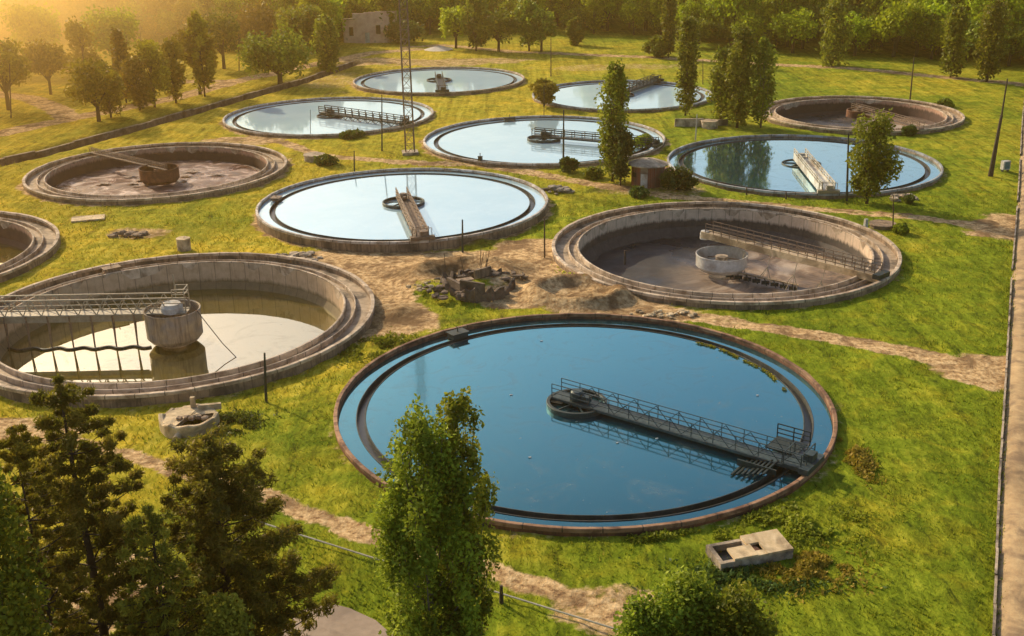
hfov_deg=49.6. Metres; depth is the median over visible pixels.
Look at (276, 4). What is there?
broadleaf tree
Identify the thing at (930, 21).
broadleaf tree
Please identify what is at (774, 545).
concrete chamber
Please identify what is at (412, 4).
broadleaf tree
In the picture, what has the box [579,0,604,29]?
broadleaf tree
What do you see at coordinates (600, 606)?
path
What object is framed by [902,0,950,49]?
broadleaf tree
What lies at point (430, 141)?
water
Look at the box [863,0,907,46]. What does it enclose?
broadleaf tree
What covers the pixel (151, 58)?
broadleaf tree
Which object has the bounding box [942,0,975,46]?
broadleaf tree
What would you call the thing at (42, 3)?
broadleaf tree
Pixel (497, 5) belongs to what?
broadleaf tree
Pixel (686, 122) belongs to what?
ruined wall
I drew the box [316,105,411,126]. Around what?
scraper bridge
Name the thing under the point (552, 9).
broadleaf tree
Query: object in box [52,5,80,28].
broadleaf tree
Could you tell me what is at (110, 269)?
outlet box
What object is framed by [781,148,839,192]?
scraper bridge
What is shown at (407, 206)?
scraper bridge
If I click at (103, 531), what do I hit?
pine tree
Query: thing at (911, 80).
utility pole
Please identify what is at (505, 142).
water
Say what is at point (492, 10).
broadleaf tree
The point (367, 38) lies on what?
door
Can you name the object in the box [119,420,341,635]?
pine tree
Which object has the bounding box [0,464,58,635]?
poplar tree
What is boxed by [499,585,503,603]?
valve post
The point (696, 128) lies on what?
utility pole
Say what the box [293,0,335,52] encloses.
broadleaf tree
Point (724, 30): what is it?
broadleaf tree
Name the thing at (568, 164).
bush
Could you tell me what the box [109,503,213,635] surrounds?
pine tree
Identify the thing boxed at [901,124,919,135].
bush
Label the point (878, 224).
concrete manhole
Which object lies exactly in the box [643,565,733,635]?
broadleaf tree
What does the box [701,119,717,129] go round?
concrete manhole
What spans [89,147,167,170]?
scraper bridge
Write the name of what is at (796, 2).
broadleaf tree
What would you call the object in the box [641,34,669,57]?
bush
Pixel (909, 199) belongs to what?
bush
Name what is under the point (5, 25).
broadleaf tree
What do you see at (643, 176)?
door
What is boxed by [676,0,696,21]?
broadleaf tree
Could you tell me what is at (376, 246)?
settling tank
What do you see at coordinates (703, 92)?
water
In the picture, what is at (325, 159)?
bush
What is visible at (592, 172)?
bush
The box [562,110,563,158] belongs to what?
utility pole
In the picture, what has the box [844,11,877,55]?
broadleaf tree
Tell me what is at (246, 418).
weeds
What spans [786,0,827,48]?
broadleaf tree
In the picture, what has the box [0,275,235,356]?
scraper bridge
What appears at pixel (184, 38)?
broadleaf tree
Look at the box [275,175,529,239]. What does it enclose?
water
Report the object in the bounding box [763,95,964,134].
settling tank
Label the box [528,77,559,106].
bush
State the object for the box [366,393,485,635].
poplar tree
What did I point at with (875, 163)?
broadleaf tree
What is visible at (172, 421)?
concrete chamber
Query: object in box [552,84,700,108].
water
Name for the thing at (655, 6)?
broadleaf tree
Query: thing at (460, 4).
broadleaf tree
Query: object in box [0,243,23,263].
water
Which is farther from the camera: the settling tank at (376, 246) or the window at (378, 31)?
the window at (378, 31)
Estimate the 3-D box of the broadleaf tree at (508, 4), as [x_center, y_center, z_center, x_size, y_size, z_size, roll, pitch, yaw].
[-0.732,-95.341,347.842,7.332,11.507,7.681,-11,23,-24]
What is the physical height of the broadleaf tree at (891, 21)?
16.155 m
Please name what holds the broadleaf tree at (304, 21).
on the ground at (978, 103)
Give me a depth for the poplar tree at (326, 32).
273.54 m
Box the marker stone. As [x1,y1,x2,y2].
[863,218,867,226]
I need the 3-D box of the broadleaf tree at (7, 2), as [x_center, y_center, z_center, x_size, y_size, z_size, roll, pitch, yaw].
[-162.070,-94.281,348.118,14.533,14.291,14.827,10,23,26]
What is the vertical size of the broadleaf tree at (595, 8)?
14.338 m
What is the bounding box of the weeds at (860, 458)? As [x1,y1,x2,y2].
[838,413,895,507]
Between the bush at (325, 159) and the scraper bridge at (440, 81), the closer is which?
the bush at (325, 159)
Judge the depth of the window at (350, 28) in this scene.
327.81 m
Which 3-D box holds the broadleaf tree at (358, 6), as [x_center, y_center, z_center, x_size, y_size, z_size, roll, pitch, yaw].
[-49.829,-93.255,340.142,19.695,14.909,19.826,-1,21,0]
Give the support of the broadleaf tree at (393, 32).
on the ground at (978, 103)
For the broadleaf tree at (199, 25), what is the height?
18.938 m
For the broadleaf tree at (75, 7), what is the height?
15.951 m
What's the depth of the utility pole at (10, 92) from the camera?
217.90 m
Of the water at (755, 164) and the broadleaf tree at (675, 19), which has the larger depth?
the broadleaf tree at (675, 19)
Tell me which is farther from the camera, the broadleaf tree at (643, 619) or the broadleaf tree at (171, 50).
the broadleaf tree at (171, 50)
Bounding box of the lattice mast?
[398,0,418,155]
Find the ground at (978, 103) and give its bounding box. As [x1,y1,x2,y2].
[0,15,1023,635]
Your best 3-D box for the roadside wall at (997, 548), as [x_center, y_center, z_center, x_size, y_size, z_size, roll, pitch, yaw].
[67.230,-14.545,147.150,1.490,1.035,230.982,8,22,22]
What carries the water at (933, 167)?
in the settling tank at (780, 193)
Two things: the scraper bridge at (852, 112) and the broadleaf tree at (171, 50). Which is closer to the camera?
the scraper bridge at (852, 112)
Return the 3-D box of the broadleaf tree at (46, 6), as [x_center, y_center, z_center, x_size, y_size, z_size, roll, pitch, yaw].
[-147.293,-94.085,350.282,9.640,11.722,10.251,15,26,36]
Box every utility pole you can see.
[9,64,11,117]
[264,353,267,402]
[381,95,382,150]
[461,219,463,252]
[544,218,544,257]
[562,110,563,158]
[695,115,696,139]
[846,133,848,200]
[892,195,893,227]
[909,57,914,99]
[988,79,1007,176]
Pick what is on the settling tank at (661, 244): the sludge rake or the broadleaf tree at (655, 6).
the sludge rake
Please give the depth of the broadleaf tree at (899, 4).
291.83 m
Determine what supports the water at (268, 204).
in the settling tank at (376, 246)
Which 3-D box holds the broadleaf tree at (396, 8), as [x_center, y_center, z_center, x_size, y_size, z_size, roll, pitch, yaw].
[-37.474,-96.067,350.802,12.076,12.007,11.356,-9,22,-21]
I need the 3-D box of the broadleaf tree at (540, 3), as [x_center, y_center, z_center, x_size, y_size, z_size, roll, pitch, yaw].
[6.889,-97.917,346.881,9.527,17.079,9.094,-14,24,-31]
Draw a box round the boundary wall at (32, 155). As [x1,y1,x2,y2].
[0,61,352,166]
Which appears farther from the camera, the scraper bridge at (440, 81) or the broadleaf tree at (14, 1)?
the broadleaf tree at (14, 1)
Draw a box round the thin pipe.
[265,523,616,629]
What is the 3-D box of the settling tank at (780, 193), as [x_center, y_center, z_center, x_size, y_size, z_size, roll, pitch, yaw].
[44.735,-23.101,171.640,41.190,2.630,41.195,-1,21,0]
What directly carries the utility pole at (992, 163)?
on the ground at (978, 103)
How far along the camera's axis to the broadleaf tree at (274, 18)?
308.65 m
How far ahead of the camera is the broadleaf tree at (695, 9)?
311.12 m
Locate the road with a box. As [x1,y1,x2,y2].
[995,112,1023,635]
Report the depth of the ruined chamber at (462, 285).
116.42 m
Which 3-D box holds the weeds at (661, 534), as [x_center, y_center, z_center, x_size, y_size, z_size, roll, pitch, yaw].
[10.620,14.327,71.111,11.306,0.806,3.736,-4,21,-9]
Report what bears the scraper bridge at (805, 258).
on the settling tank at (661, 244)
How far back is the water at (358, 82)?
263.56 m
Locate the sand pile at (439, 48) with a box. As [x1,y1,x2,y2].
[424,45,452,50]
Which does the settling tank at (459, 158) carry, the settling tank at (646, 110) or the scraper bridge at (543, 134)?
the scraper bridge at (543, 134)
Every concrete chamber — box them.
[158,396,221,439]
[705,529,793,571]
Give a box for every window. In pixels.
[349,27,353,35]
[376,25,380,33]
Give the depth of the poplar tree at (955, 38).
247.71 m
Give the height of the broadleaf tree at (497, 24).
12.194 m
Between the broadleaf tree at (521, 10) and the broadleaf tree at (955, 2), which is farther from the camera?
the broadleaf tree at (521, 10)
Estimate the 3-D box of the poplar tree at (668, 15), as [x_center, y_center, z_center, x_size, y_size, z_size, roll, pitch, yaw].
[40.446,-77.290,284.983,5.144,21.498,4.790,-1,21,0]
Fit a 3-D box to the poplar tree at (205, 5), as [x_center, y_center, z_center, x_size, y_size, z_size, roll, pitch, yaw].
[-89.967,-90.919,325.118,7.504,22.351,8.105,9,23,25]
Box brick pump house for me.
[628,157,672,188]
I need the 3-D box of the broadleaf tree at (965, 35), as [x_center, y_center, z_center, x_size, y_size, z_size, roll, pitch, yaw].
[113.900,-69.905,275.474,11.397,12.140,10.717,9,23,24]
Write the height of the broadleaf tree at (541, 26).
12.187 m
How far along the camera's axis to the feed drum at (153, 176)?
171.25 m
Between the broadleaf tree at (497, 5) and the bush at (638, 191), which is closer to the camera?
the bush at (638, 191)
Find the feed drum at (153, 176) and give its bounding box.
[138,163,179,184]
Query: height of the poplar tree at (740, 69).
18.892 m
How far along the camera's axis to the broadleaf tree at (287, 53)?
250.72 m
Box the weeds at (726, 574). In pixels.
[599,554,905,604]
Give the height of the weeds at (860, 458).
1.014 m
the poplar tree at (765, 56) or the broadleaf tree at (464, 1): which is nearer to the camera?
the poplar tree at (765, 56)
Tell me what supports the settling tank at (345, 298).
on the ground at (978, 103)
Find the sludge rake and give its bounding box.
[726,272,798,290]
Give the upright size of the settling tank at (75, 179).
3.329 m
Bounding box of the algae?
[695,341,786,390]
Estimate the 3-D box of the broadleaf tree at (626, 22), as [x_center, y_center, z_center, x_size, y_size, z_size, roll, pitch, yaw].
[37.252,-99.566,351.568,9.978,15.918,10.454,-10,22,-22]
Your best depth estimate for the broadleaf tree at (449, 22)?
309.05 m
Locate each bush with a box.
[313,153,338,165]
[339,127,364,139]
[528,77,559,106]
[559,156,579,172]
[583,166,604,179]
[629,185,649,198]
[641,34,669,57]
[658,165,699,190]
[892,222,909,234]
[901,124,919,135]
[902,193,914,203]
[934,98,954,107]
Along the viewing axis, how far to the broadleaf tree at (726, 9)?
302.75 m
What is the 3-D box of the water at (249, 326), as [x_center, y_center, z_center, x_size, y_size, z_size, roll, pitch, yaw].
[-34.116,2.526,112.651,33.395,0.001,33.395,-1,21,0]
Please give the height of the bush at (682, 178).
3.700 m
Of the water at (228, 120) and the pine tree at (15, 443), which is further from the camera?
the water at (228, 120)
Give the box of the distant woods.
[434,0,1018,41]
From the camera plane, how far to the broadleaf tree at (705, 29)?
303.84 m
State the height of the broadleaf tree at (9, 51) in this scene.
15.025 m
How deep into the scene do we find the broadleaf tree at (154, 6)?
336.28 m
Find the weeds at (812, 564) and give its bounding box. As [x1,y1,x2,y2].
[744,539,888,602]
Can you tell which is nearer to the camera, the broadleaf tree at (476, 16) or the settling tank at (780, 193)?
the settling tank at (780, 193)
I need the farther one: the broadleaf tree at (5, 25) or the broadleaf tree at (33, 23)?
the broadleaf tree at (5, 25)
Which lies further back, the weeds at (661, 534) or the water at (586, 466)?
the water at (586, 466)
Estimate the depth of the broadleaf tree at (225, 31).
275.84 m
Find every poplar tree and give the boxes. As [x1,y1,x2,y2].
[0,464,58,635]
[99,0,120,10]
[109,27,130,102]
[191,0,213,16]
[309,14,341,74]
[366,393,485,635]
[375,0,394,26]
[430,386,502,635]
[593,58,629,181]
[659,0,678,57]
[674,15,701,115]
[705,43,735,118]
[717,24,759,127]
[749,36,779,127]
[815,0,854,66]
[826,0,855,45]
[848,0,864,38]
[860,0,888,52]
[939,3,970,77]
[971,0,1013,81]
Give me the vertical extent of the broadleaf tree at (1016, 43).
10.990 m
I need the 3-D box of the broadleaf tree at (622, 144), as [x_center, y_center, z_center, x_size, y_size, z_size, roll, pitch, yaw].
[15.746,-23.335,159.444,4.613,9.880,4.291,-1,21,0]
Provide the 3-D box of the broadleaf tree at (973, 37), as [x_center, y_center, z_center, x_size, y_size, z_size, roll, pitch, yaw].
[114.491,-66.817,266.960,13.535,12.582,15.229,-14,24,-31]
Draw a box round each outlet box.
[100,263,121,273]
[269,194,281,200]
[446,326,469,340]
[503,115,515,120]
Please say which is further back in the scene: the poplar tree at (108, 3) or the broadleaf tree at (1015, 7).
the poplar tree at (108, 3)
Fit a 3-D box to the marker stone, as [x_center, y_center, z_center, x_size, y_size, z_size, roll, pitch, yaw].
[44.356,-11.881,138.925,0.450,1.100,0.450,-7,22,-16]
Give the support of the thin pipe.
on the ground at (978, 103)
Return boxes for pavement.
[282,604,392,635]
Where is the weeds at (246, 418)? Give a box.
[185,407,281,440]
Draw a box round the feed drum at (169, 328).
[143,299,202,347]
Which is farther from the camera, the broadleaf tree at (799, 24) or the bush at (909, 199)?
the broadleaf tree at (799, 24)
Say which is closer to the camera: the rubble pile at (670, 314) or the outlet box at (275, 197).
the rubble pile at (670, 314)
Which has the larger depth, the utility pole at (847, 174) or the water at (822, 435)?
the utility pole at (847, 174)
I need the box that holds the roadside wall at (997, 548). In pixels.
[992,103,1023,635]
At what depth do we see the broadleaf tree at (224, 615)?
48.23 m
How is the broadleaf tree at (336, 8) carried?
on the ground at (978, 103)
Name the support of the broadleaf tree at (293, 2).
on the ground at (978, 103)
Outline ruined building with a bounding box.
[342,11,396,42]
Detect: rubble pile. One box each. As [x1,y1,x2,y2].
[107,230,148,237]
[276,251,322,260]
[405,282,433,290]
[541,185,574,194]
[629,309,697,318]
[889,193,918,201]
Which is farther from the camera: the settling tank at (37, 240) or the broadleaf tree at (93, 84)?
the broadleaf tree at (93, 84)
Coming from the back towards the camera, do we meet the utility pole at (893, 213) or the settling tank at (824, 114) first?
the settling tank at (824, 114)
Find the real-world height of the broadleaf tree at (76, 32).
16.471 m
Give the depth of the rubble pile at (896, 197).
150.94 m
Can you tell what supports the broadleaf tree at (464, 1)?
on the ground at (978, 103)
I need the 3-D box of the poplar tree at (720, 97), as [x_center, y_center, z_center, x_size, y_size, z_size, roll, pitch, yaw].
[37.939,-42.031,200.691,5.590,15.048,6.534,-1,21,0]
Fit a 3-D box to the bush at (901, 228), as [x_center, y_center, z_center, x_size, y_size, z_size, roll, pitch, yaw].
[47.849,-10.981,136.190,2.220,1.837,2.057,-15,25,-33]
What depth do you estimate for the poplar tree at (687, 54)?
207.29 m
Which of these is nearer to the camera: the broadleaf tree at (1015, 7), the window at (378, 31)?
the broadleaf tree at (1015, 7)
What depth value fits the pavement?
63.49 m
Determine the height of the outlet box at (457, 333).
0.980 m
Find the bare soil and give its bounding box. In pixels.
[0,58,1017,633]
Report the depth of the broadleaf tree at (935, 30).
276.26 m
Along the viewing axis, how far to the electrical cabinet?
165.24 m
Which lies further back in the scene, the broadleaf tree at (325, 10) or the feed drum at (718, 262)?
the broadleaf tree at (325, 10)
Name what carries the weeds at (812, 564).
on the ground at (978, 103)
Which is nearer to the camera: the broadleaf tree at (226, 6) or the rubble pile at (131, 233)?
the rubble pile at (131, 233)
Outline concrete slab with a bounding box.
[71,214,104,222]
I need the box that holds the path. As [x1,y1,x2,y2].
[0,44,1023,633]
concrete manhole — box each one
[176,236,190,251]
[303,152,324,162]
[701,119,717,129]
[869,219,895,229]
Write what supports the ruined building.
on the ground at (978, 103)
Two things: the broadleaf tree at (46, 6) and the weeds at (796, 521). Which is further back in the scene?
the broadleaf tree at (46, 6)
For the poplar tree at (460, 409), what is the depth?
52.65 m
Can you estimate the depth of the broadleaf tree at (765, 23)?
306.31 m
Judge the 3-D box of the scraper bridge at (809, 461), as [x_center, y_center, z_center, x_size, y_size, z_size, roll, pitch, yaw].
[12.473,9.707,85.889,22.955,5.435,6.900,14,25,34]
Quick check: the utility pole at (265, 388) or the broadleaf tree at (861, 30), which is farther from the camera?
the broadleaf tree at (861, 30)
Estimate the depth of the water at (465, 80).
255.48 m
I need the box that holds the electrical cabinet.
[1000,160,1010,171]
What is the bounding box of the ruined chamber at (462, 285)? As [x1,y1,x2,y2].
[423,253,528,303]
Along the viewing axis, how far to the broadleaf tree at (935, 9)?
279.49 m
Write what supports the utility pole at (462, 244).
on the bare soil
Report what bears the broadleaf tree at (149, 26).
on the ground at (978, 103)
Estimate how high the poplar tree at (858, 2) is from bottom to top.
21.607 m
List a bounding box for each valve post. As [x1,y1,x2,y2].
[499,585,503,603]
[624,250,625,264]
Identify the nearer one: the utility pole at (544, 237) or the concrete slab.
the utility pole at (544, 237)
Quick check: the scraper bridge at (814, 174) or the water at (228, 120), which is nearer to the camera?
the scraper bridge at (814, 174)
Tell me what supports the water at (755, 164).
in the settling tank at (780, 193)
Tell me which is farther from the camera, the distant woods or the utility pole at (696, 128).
the distant woods
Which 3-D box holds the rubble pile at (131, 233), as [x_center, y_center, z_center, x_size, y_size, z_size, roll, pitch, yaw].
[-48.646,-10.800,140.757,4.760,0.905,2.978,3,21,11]
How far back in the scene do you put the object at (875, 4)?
289.24 m
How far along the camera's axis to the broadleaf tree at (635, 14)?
334.34 m
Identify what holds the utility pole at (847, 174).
on the ground at (978, 103)
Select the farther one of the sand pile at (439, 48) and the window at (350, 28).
the window at (350, 28)
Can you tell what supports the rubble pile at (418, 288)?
on the ground at (978, 103)
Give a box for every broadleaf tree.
[0,0,16,38]
[0,0,63,46]
[0,1,33,36]
[0,37,32,109]
[2,0,28,3]
[18,0,51,7]
[19,38,69,94]
[34,1,60,37]
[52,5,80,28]
[61,0,103,25]
[61,56,125,121]
[63,15,102,73]
[79,4,139,68]
[97,63,125,117]
[109,0,152,40]
[119,51,153,109]
[132,38,171,106]
[135,0,189,39]
[139,15,169,41]
[151,8,187,36]
[155,36,188,102]
[171,0,201,26]
[173,24,218,94]
[185,9,216,96]
[194,591,255,635]
[202,7,241,68]
[209,0,257,44]
[217,11,246,49]
[235,22,315,83]
[236,0,276,40]
[266,0,295,32]
[269,7,294,37]
[270,0,298,8]
[275,2,324,63]
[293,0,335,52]
[321,0,347,33]
[337,0,379,25]
[376,4,409,21]
[383,19,425,43]
[392,0,434,23]
[408,0,448,34]
[435,0,454,18]
[438,5,471,48]
[448,0,466,7]
[448,0,471,14]
[459,0,489,50]
[475,8,518,51]
[484,6,498,17]
[490,0,522,10]
[498,0,517,18]
[513,0,543,50]
[521,0,548,11]
[521,8,557,51]
[546,0,564,25]
[559,6,588,27]
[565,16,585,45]
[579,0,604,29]
[580,0,607,33]
[585,0,626,30]
[605,121,637,185]
[612,585,683,635]
[615,0,650,34]
[619,0,632,27]
[625,0,653,30]
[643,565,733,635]
[648,0,665,35]
[655,10,680,26]
[675,0,724,43]
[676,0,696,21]
[677,16,717,39]
[697,578,782,635]
[704,0,763,45]
[714,18,738,47]
[730,9,769,42]
[754,14,771,39]
[758,0,795,48]
[767,6,819,52]
[775,0,813,46]
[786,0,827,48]
[817,25,854,51]
[825,7,868,50]
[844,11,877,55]
[845,107,904,203]
[847,4,888,49]
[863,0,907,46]
[868,0,930,56]
[873,0,921,51]
[901,6,944,56]
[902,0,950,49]
[908,17,953,59]
[918,0,970,54]
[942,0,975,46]
[961,15,1018,62]
[963,0,995,55]
[963,12,981,59]
[978,0,1023,61]
[999,21,1023,65]
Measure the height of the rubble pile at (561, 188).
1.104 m
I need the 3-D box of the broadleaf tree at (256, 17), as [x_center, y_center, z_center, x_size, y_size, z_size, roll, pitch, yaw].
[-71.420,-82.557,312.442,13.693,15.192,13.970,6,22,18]
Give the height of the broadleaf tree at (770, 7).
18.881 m
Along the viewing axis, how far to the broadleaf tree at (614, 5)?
342.31 m
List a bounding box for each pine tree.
[0,423,94,635]
[3,373,196,635]
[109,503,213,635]
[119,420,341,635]
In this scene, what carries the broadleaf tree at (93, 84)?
on the ground at (978, 103)
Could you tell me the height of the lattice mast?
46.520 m
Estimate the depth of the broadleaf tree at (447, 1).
353.12 m
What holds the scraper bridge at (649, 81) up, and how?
on the settling tank at (646, 110)
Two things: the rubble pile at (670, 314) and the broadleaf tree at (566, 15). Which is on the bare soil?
the rubble pile at (670, 314)
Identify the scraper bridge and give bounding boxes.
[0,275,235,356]
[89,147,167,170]
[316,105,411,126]
[382,186,434,240]
[426,72,451,91]
[527,127,662,147]
[546,378,824,476]
[622,74,663,97]
[700,221,889,290]
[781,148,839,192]
[846,103,924,129]
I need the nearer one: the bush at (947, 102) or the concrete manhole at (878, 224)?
the concrete manhole at (878, 224)
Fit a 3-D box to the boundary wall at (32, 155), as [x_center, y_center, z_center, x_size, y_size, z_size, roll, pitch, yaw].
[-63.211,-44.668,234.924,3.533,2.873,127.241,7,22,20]
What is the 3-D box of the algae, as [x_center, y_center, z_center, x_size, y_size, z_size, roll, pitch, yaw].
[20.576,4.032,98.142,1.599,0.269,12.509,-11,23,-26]
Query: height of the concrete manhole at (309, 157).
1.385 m
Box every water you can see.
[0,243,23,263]
[0,289,336,382]
[225,99,430,129]
[237,101,420,133]
[259,171,544,237]
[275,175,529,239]
[339,319,831,526]
[355,69,522,87]
[364,70,513,91]
[366,327,802,514]
[426,118,662,155]
[438,120,644,162]
[534,82,708,102]
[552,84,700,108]
[670,138,939,187]
[683,140,924,191]
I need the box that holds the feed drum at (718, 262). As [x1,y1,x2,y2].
[696,246,747,279]
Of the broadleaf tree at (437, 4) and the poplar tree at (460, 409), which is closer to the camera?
the poplar tree at (460, 409)
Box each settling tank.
[0,211,60,282]
[0,252,374,407]
[22,142,286,204]
[222,97,433,137]
[256,168,547,252]
[333,313,837,536]
[353,66,524,95]
[423,115,664,167]
[532,80,711,112]
[552,201,901,309]
[667,134,943,198]
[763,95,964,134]
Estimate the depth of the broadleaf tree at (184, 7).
330.98 m
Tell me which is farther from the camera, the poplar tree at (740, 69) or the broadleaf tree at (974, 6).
the broadleaf tree at (974, 6)
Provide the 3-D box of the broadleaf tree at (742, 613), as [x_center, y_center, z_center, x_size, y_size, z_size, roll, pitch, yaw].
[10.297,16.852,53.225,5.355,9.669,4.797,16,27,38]
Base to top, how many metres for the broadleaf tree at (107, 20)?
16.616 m
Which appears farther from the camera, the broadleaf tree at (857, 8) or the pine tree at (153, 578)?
the broadleaf tree at (857, 8)
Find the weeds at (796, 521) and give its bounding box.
[714,496,934,561]
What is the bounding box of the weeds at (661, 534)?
[590,520,757,554]
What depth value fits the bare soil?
122.98 m
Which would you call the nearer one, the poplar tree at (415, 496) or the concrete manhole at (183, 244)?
the poplar tree at (415, 496)
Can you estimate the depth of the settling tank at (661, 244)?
136.25 m
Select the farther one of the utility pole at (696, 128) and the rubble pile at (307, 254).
the utility pole at (696, 128)
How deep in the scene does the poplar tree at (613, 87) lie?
158.95 m
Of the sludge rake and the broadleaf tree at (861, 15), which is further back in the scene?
the broadleaf tree at (861, 15)
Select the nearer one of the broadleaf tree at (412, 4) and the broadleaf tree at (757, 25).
the broadleaf tree at (757, 25)
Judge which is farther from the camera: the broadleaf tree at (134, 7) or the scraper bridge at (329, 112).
the broadleaf tree at (134, 7)
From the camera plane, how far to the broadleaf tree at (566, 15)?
340.64 m
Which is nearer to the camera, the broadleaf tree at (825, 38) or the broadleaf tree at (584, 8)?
the broadleaf tree at (825, 38)
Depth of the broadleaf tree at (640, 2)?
339.92 m
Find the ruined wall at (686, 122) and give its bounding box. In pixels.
[674,118,727,126]
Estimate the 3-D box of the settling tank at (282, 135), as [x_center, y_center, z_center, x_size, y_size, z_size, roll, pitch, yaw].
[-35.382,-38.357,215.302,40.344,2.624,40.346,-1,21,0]
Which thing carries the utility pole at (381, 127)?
on the ground at (978, 103)
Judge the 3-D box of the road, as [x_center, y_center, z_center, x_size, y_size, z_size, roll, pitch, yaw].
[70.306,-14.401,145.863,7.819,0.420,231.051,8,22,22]
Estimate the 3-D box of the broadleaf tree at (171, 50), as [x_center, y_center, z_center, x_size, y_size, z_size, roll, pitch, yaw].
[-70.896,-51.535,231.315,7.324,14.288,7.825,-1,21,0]
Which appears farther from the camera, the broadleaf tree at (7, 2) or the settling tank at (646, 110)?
the broadleaf tree at (7, 2)
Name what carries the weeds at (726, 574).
on the ground at (978, 103)
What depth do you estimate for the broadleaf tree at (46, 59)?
242.14 m
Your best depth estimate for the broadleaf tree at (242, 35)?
311.47 m
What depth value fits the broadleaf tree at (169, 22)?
330.72 m
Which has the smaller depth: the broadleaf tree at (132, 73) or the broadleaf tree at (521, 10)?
the broadleaf tree at (132, 73)
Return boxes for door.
[365,33,369,42]
[641,174,646,187]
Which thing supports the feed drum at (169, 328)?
in the settling tank at (345, 298)
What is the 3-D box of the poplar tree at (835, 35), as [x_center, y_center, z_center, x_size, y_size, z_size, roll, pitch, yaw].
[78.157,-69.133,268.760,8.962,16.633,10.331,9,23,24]
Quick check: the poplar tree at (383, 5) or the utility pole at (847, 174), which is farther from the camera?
the poplar tree at (383, 5)
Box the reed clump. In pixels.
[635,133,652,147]
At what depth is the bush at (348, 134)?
195.67 m
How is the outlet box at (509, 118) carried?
on the settling tank at (459, 158)
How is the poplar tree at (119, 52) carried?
on the ground at (978, 103)
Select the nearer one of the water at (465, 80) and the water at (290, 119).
the water at (290, 119)
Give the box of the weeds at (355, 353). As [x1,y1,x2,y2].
[329,326,417,367]
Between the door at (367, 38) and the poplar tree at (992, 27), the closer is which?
the poplar tree at (992, 27)
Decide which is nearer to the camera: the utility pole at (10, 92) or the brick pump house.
the brick pump house
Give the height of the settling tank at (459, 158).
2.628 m
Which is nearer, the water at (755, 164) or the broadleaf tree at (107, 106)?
the water at (755, 164)
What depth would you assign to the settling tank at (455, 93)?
248.02 m
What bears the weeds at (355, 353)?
on the ground at (978, 103)

